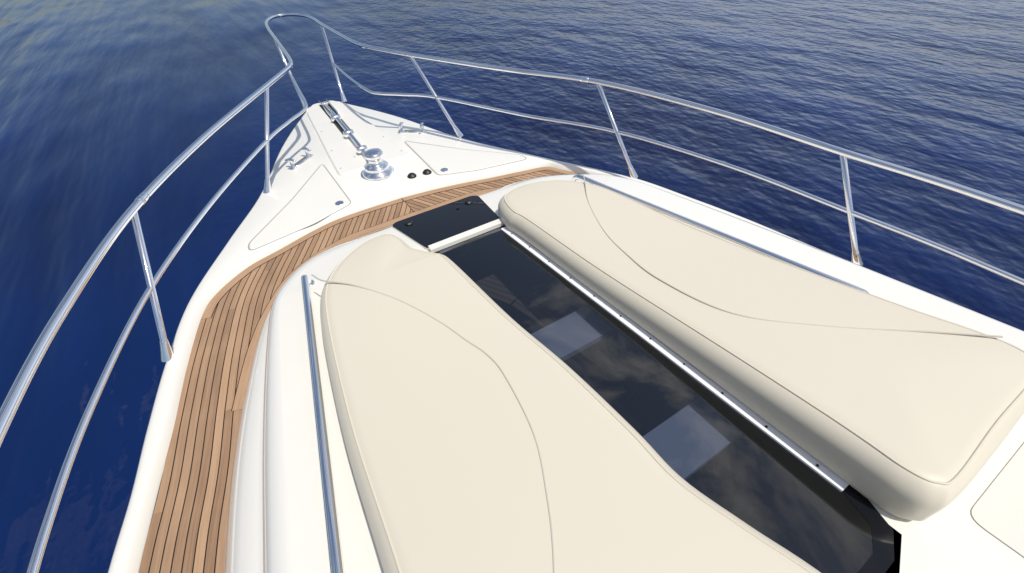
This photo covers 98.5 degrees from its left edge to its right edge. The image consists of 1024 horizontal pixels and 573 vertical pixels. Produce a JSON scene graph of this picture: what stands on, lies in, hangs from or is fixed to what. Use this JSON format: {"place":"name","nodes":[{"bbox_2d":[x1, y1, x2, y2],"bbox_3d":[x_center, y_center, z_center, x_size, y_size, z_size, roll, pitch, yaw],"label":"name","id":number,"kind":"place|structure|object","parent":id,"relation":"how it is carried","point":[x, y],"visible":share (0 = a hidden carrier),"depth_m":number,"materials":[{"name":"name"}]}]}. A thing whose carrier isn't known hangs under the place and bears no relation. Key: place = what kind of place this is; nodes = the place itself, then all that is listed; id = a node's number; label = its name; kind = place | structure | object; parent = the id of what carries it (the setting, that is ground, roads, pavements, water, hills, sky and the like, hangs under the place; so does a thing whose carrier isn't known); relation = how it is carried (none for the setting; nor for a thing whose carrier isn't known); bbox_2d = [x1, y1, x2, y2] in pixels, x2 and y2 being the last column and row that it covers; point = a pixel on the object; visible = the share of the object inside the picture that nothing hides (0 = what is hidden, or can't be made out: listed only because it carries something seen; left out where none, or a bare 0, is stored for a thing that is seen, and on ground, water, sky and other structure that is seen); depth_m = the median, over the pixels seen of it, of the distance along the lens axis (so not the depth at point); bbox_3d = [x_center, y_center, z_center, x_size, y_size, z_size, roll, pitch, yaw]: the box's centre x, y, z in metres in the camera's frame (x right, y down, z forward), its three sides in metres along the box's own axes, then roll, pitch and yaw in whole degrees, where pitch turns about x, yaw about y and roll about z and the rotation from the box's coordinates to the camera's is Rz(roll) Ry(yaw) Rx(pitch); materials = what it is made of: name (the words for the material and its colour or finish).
{"place":"outdoors","nodes":[
{"label":"outdoors","id":0,"kind":"place"},
{"bbox_2d":[0,0,1023,572],"bbox_3d":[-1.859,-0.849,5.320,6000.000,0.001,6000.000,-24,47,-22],"label":"water","id":1,"kind":"structure","parent":0,"point":[110,110],"depth_m":7.04,"materials":[{"name":"blue liquid"}]},
{"bbox_2d":[108,101,842,572],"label":"deck","id":2,"kind":"structure","parent":1,"relation":"in","point":[236,257],"depth_m":2.93,"materials":[{"name":"white plastic"}]},
{"bbox_2d":[285,147,313,169],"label":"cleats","id":3,"kind":"object","parent":2,"relation":"on","point":[301,161],"visible":1,"depth_m":3.45,"materials":[{"name":"silver metal"}]},
{"bbox_2d":[139,170,566,572],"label":"teak deck","id":4,"kind":"structure","parent":2,"relation":"on","point":[187,530],"depth_m":1.86,"materials":[{"name":"brown wood"}]},
{"bbox_2d":[201,167,578,410],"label":"teak margins","id":5,"kind":"object","parent":4,"relation":"on","point":[247,362],"visible":0.64,"depth_m":2.74,"materials":[{"name":"brown wood"}]},
{"bbox_2d":[223,174,1023,572],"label":"cabin roof","id":6,"kind":"structure","parent":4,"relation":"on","point":[275,518],"depth_m":1.43,"materials":[{"name":"white plastic"}]},
{"bbox_2d":[301,274,343,572],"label":"handrail","id":7,"kind":"object","parent":6,"relation":"on","point":[332,532],"visible":0.99,"depth_m":1.31,"materials":[{"name":"silver metal"}]},
{"bbox_2d":[393,196,498,249],"bbox_3d":[-0.332,-0.337,2.390,0.534,0.105,0.420,-24,47,-22],"label":"hatch cover","id":8,"kind":"object","parent":6,"relation":"on","point":[425,230],"visible":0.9,"depth_m":2.38,"materials":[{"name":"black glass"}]},
{"bbox_2d":[312,234,820,572],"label":"cushion","id":9,"kind":"object","parent":6,"relation":"on","point":[483,431],"visible":1,"depth_m":1.17,"materials":[{"name":"beige leather"}]},
{"bbox_2d":[428,218,893,572],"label":"skylight","id":10,"kind":"object","parent":6,"relation":"in","point":[695,428],"visible":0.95,"depth_m":1.38,"materials":[{"name":"black glass"}]},
{"bbox_2d":[571,174,869,293],"bbox_3d":[0.858,-0.277,2.121,0.054,0.180,1.577,-32,50,-28],"label":"handrail","id":11,"kind":"object","parent":6,"relation":"on","point":[711,231],"visible":0.52,"depth_m":2.01,"materials":[{"name":"silver metal"}]},
{"bbox_2d":[498,174,1023,520],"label":"cushion","id":12,"kind":"object","parent":6,"relation":"on","point":[899,410],"visible":1,"depth_m":1.37,"materials":[{"name":"beige leather"}]},
{"bbox_2d":[972,444,1023,556],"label":"deck hatch","id":13,"kind":"object","parent":6,"relation":"on","point":[998,510],"visible":1,"depth_m":1.12,"materials":[{"name":"beige plastic"}]},
{"bbox_2d":[360,148,393,180],"bbox_3d":[-1.009,-0.918,3.243,0.250,0.178,0.257,-24,47,-22],"label":"windlass","id":14,"kind":"object","parent":2,"relation":"on","point":[376,167],"visible":1,"depth_m":3.20,"materials":[{"name":"silver metal"}]},
{"bbox_2d":[248,141,525,249],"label":"lid gaps","id":15,"kind":"object","parent":2,"relation":"on","point":[350,200],"visible":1,"depth_m":3.18,"materials":[{"name":"grey"}]},
{"bbox_2d":[249,101,525,249],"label":"deck hatches","id":16,"kind":"object","parent":2,"relation":"on","point":[320,193],"visible":0.98,"depth_m":3.40,"materials":[{"name":"white plastic"}]},
{"bbox_2d":[319,105,349,134],"bbox_3d":[-1.626,-1.550,4.057,0.099,0.001,0.850,-24,47,-22],"label":"anchor slot","id":17,"kind":"object","parent":16,"relation":"in","point":[339,127],"visible":0.24,"depth_m":3.94,"materials":[{"name":"silver metal"}]},
{"bbox_2d":[335,201,343,204],"bbox_3d":[-1.172,-0.567,2.996,0.059,0.006,0.060,-24,47,-22],"label":"hatch latch","id":18,"kind":"object","parent":16,"relation":"on","point":[339,202],"visible":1,"depth_m":3.00,"materials":[{"name":"silver metal"}]},
{"bbox_2d":[318,99,367,153],"bbox_3d":[-1.441,-1.361,3.811,0.102,0.081,1.550,-24,47,-22],"label":"anchor roller arm","id":19,"kind":"object","parent":16,"relation":"on","point":[333,113],"visible":0.87,"depth_m":3.84},
{"bbox_2d":[407,173,416,178],"bbox_3d":[-0.736,-0.818,3.236,0.067,0.025,0.068,-24,47,-22],"label":"foot switch","id":20,"kind":"object","parent":2,"relation":"on","point":[411,175],"visible":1,"depth_m":3.22,"materials":[{"name":"black rubber"}]},
{"bbox_2d":[398,122,427,132],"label":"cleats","id":21,"kind":"object","parent":2,"relation":"on","point":[402,130],"visible":1,"depth_m":3.80,"materials":[{"name":"silver metal"}]},
{"bbox_2d":[423,169,431,174],"bbox_3d":[-0.631,-0.854,3.270,0.067,0.025,0.068,-24,47,-22],"label":"foot switch","id":22,"kind":"object","parent":2,"relation":"on","point":[426,171],"visible":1,"depth_m":3.25,"materials":[{"name":"black rubber"}]},
{"bbox_2d":[0,13,1023,572],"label":"bow rail","id":23,"kind":"object","parent":2,"relation":"on","point":[20,385],"visible":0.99,"depth_m":2.05,"materials":[{"name":"silver metal"}]}
]}

